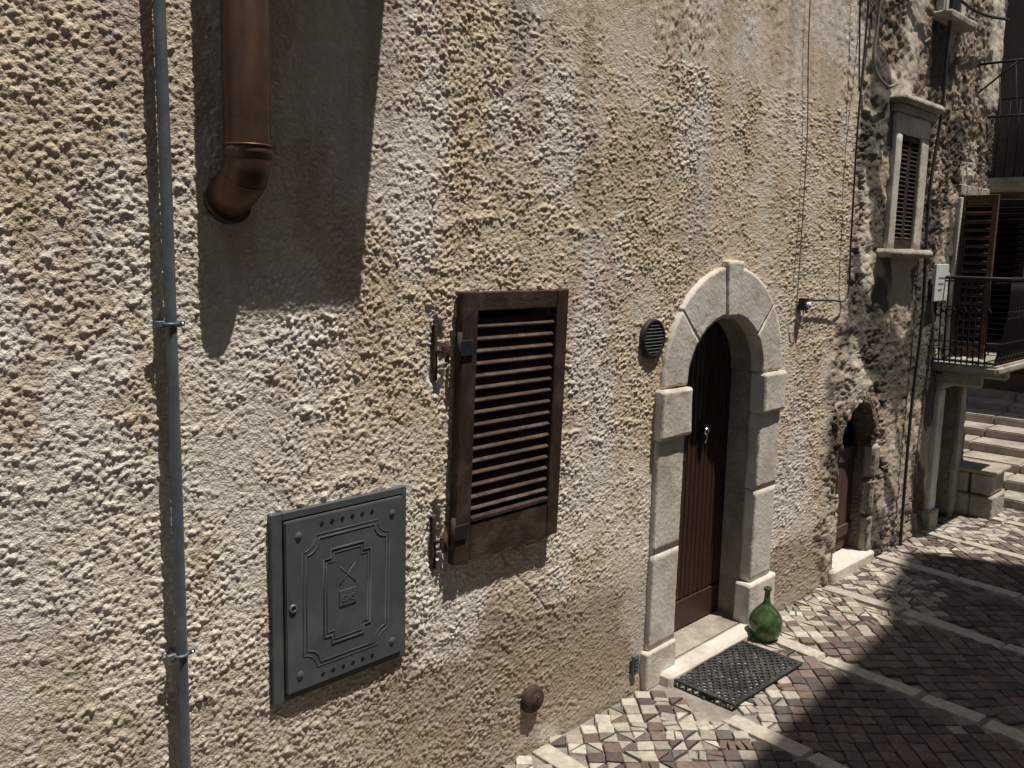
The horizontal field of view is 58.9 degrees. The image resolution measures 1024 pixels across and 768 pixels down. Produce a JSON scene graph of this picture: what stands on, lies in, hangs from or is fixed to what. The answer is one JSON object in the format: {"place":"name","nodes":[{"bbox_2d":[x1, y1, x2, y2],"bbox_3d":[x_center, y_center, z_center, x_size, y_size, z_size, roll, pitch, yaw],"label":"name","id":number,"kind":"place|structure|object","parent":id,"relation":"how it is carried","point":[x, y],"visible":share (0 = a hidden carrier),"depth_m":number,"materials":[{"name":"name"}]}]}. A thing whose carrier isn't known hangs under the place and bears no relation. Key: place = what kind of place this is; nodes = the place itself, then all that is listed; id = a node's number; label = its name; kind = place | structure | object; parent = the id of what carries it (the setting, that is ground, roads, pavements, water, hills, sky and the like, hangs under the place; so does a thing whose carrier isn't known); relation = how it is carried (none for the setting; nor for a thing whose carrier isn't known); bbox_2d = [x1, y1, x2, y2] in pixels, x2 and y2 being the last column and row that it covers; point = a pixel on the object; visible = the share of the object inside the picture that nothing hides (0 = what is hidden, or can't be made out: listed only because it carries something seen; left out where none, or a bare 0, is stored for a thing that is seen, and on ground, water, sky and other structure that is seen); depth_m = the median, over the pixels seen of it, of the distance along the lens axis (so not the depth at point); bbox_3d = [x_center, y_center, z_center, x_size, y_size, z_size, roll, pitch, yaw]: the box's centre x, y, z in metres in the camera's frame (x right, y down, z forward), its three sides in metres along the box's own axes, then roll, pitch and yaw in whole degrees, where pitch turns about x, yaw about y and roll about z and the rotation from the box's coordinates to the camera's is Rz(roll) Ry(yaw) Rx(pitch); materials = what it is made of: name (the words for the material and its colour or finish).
{"place":"outdoors","nodes":[
{"label":"outdoors","id":0,"kind":"place"},
{"bbox_2d":[0,0,1007,767],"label":"wall","id":1,"kind":"structure","parent":0,"point":[622,170],"depth_m":3.25,"materials":[{"name":"paint"}]},
{"bbox_2d":[153,0,194,767],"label":"electrical conduit","id":2,"kind":"object","parent":1,"relation":"attached to","point":[180,652],"visible":1,"depth_m":2.57,"materials":[{"name":"silver metal"}]},
{"bbox_2d":[203,0,272,223],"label":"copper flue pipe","id":3,"kind":"object","parent":1,"relation":"attached to","point":[236,187],"visible":0.99,"depth_m":2.53,"materials":[{"name":"brown metal"}]},
{"bbox_2d":[267,485,405,705],"bbox_3d":[-0.594,0.715,3.153,0.062,0.650,0.560,9,12,43],"label":"gas meter cabinet","id":4,"kind":"object","parent":1,"relation":"attached to","point":[337,588],"visible":1,"depth_m":3.10,"materials":[{"name":"grey metal"}]},
{"bbox_2d":[430,323,451,568],"bbox_3d":[-0.269,0.245,3.404,0.078,0.943,0.039,2,8,2],"label":"shutter hinge bracket","id":5,"kind":"object","parent":1,"relation":"attached to","point":[444,540],"visible":1,"depth_m":3.36,"materials":[{"name":"metal"}]},
{"bbox_2d":[448,289,568,565],"bbox_3d":[-0.061,0.142,3.687,0.192,1.053,0.653,9,12,43],"label":"louvred window shutter","id":6,"kind":"object","parent":5,"relation":"attached to","point":[499,442],"visible":0.98,"depth_m":3.63,"materials":[{"name":"brown wood"}]},
{"bbox_2d":[520,684,543,712],"bbox_3d":[0.095,1.386,3.983,0.066,0.132,0.132,9,12,43],"label":"iron pipe cap","id":7,"kind":"object","parent":1,"relation":"attached to","point":[532,699],"visible":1,"depth_m":3.96,"materials":[{"name":"brown metal"}]},
{"bbox_2d":[525,308,550,499],"bbox_3d":[-0.070,0.134,3.710,0.125,0.960,0.550,9,12,43],"label":"window reveal","id":8,"kind":"object","parent":1,"relation":"attached to","point":[535,311],"depth_m":3.85,"materials":[{"name":"grey paint"}]},
{"bbox_2d":[631,654,639,675],"bbox_3d":[0.620,1.410,4.550,0.022,0.100,0.045,9,12,43],"label":"wall grille","id":9,"kind":"object","parent":1,"relation":"attached to","point":[635,664],"depth_m":4.54,"materials":[{"name":"grey metal"}]},
{"bbox_2d":[639,319,665,358],"bbox_3d":[0.671,-0.216,4.340,0.034,0.192,0.192,9,12,43],"label":"round air vent","id":10,"kind":"object","parent":1,"relation":"attached to","point":[652,336],"visible":1,"depth_m":4.32,"materials":[{"name":"black metal"}]},
{"bbox_2d":[794,0,810,323],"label":"wall cable","id":11,"kind":"object","parent":1,"relation":"attached to","point":[805,163],"depth_m":5.21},
{"bbox_2d":[798,298,810,309],"bbox_3d":[1.744,-0.475,5.392,0.060,0.070,0.060,9,12,43],"label":"cable insulator bracket","id":12,"kind":"object","parent":1,"relation":"attached to","point":[804,303],"visible":1,"depth_m":5.38,"materials":[{"name":"black metal"}]},
{"bbox_2d":[805,0,869,313],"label":"wall cable","id":13,"kind":"object","parent":1,"relation":"attached to","point":[858,116],"depth_m":5.59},
{"bbox_2d":[835,394,879,550],"bbox_3d":[2.375,0.651,6.330,0.097,1.206,0.723,9,12,43],"label":"cellar door stone arch","id":14,"kind":"structure","parent":1,"relation":"attached to","point":[869,466],"depth_m":6.51,"materials":[{"name":"grey stone"}]},
{"bbox_2d":[858,0,860,90],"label":"wall cable","id":15,"kind":"object","parent":1,"relation":"attached to","point":[859,45],"depth_m":5.48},
{"bbox_2d":[872,0,897,87],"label":"wall cable","id":16,"kind":"object","parent":1,"relation":"attached to","point":[882,82],"depth_m":5.62,"materials":[{"name":"grey plastic"}]},
{"bbox_2d":[876,93,944,258],"bbox_3d":[2.742,-1.417,6.298,0.194,1.076,0.775,9,12,43],"label":"stone window frame","id":17,"kind":"object","parent":1,"relation":"attached to","point":[914,116],"visible":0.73,"depth_m":6.17,"materials":[{"name":"stone"}]},
{"bbox_2d":[893,134,919,248],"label":"window shutters","id":18,"kind":"object","parent":17,"relation":"attached to","point":[902,238],"depth_m":6.33,"materials":[{"name":"brown wood"}]},
{"bbox_2d":[898,0,952,545],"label":"wall cable","id":19,"kind":"object","parent":1,"relation":"attached to","point":[924,272],"depth_m":6.67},
{"bbox_2d":[933,0,977,33],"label":"top window frame","id":20,"kind":"object","parent":1,"relation":"attached to","point":[944,14],"visible":0.89,"depth_m":6.43,"materials":[{"name":"stone"}]},
{"bbox_2d":[958,0,1008,20],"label":"wall cable","id":21,"kind":"object","parent":1,"relation":"attached to","point":[967,5],"depth_m":6.72,"materials":[{"name":"black plastic"}]},
{"bbox_2d":[977,58,1023,118],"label":"clothes line bracket","id":22,"kind":"object","parent":1,"relation":"attached to","point":[1016,61],"visible":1,"depth_m":7.10,"materials":[{"name":"black metal"}]},
{"bbox_2d":[500,507,1023,767],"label":"cobbled pavement","id":23,"kind":"structure","parent":0,"point":[966,677],"depth_m":4.68,"materials":[{"name":"beige stone"}]},
{"bbox_2d":[674,640,802,706],"bbox_3d":[1.196,1.517,4.794,0.690,0.012,0.380,-7,12,-44],"label":"rubber door mat","id":24,"kind":"object","parent":23,"relation":"on","point":[727,668],"visible":1,"depth_m":4.77,"materials":[{"name":"black rubber"}]},
{"bbox_2d":[748,586,782,641],"bbox_3d":[1.464,1.314,5.220,0.192,0.305,0.192,9,12,43],"label":"green glass demijohn","id":25,"kind":"object","parent":23,"relation":"on","point":[765,621],"visible":1,"depth_m":5.17,"materials":[{"name":"green glass"}]},
{"bbox_2d":[828,546,873,585],"bbox_3d":[2.276,1.280,6.498,0.368,0.124,0.691,9,12,43],"label":"cellar door step","id":26,"kind":"object","parent":23,"relation":"on","point":[847,561],"visible":0.48,"depth_m":6.41,"materials":[{"name":"white stone"}]},
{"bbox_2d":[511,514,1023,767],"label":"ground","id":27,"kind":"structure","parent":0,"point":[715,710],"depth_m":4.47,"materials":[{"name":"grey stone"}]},
{"bbox_2d":[659,609,754,687],"bbox_3d":[1.023,1.502,5.164,0.412,0.155,1.044,9,12,43],"label":"door threshold","id":28,"kind":"object","parent":27,"relation":"on","point":[699,641],"depth_m":5.10,"materials":[{"name":"stone"}]},
{"bbox_2d":[640,260,786,691],"bbox_3d":[1.086,0.420,4.994,0.236,2.191,1.328,9,12,43],"label":"stone door surround","id":29,"kind":"object","parent":27,"relation":"on","point":[733,298],"visible":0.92,"depth_m":5.04,"materials":[{"name":"stone"}]},
{"bbox_2d":[674,321,731,630],"bbox_3d":[1.007,0.452,5.101,0.107,1.950,0.914,9,12,43],"label":"arched wooden door","id":30,"kind":"structure","parent":29,"relation":"attached to","point":[702,496],"depth_m":5.22,"materials":[{"name":"brown wood"}]},
{"bbox_2d":[831,402,874,564],"bbox_3d":[2.328,0.735,6.371,0.158,1.281,0.589,9,12,43],"label":"cellar door reveal","id":31,"kind":"object","parent":27,"relation":"on","point":[860,438],"visible":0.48,"depth_m":6.58,"materials":[{"name":"grey stone"}]},
{"bbox_2d":[921,372,966,530],"bbox_3d":[3.589,0.523,7.631,0.224,1.324,0.763,9,12,43],"label":"stone doorway frame","id":32,"kind":"object","parent":27,"relation":"on","point":[943,433],"visible":0.5,"depth_m":7.73,"materials":[{"name":"stone"}]},
{"bbox_2d":[932,275,1023,388],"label":"wrought iron balcony","id":33,"kind":"structure","parent":32,"relation":"on","point":[1005,360],"depth_m":6.97,"materials":[{"name":"metal"}]},
{"bbox_2d":[928,264,948,300],"bbox_3d":[3.256,-0.779,6.951,0.076,0.280,0.260,9,12,43],"label":"wall sign plaque","id":34,"kind":"object","parent":33,"relation":"attached to","point":[939,290],"depth_m":6.90,"materials":[{"name":"white metal"}]},
{"bbox_2d":[942,184,989,356],"bbox_3d":[3.705,-0.918,7.477,0.120,1.380,0.700,9,12,43],"label":"balcony door frame","id":35,"kind":"object","parent":33,"relation":"on","point":[962,189],"visible":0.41,"depth_m":7.19,"materials":[{"name":"grey stone"}]},
{"bbox_2d":[951,194,999,357],"bbox_3d":[3.649,-0.849,7.171,0.270,1.270,0.053,9,12,43],"label":"balcony door shutter","id":36,"kind":"object","parent":35,"relation":"attached to","point":[979,228],"visible":0.77,"depth_m":7.15,"materials":[{"name":"brown wood"}]},
{"bbox_2d":[986,199,1023,351],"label":"balcony door shutter","id":37,"kind":"object","parent":35,"relation":"attached to","point":[1009,255],"visible":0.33,"depth_m":7.58,"materials":[{"name":"brown wood"}]},
{"bbox_2d":[955,458,1011,520],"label":"stone wall","id":38,"kind":"structure","parent":27,"relation":"on","point":[980,493],"depth_m":7.82,"materials":[{"name":"stone"}]},
{"bbox_2d":[963,388,1023,510],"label":"stone steps","id":39,"kind":"structure","parent":27,"relation":"on","point":[994,425],"depth_m":9.56,"materials":[{"name":"stone"}]},
{"bbox_2d":[981,0,1023,392],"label":"building across the lane","id":40,"kind":"structure","parent":27,"relation":"on","point":[1005,178],"depth_m":10.46,"materials":[{"name":"stone"}]},
{"bbox_2d":[833,416,857,550],"bbox_3d":[2.280,0.615,6.402,0.060,1.200,0.630,9,12,43],"label":"cellar door","id":41,"kind":"structure","parent":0,"point":[848,455],"depth_m":6.54,"materials":[{"name":"paint"}]}
]}

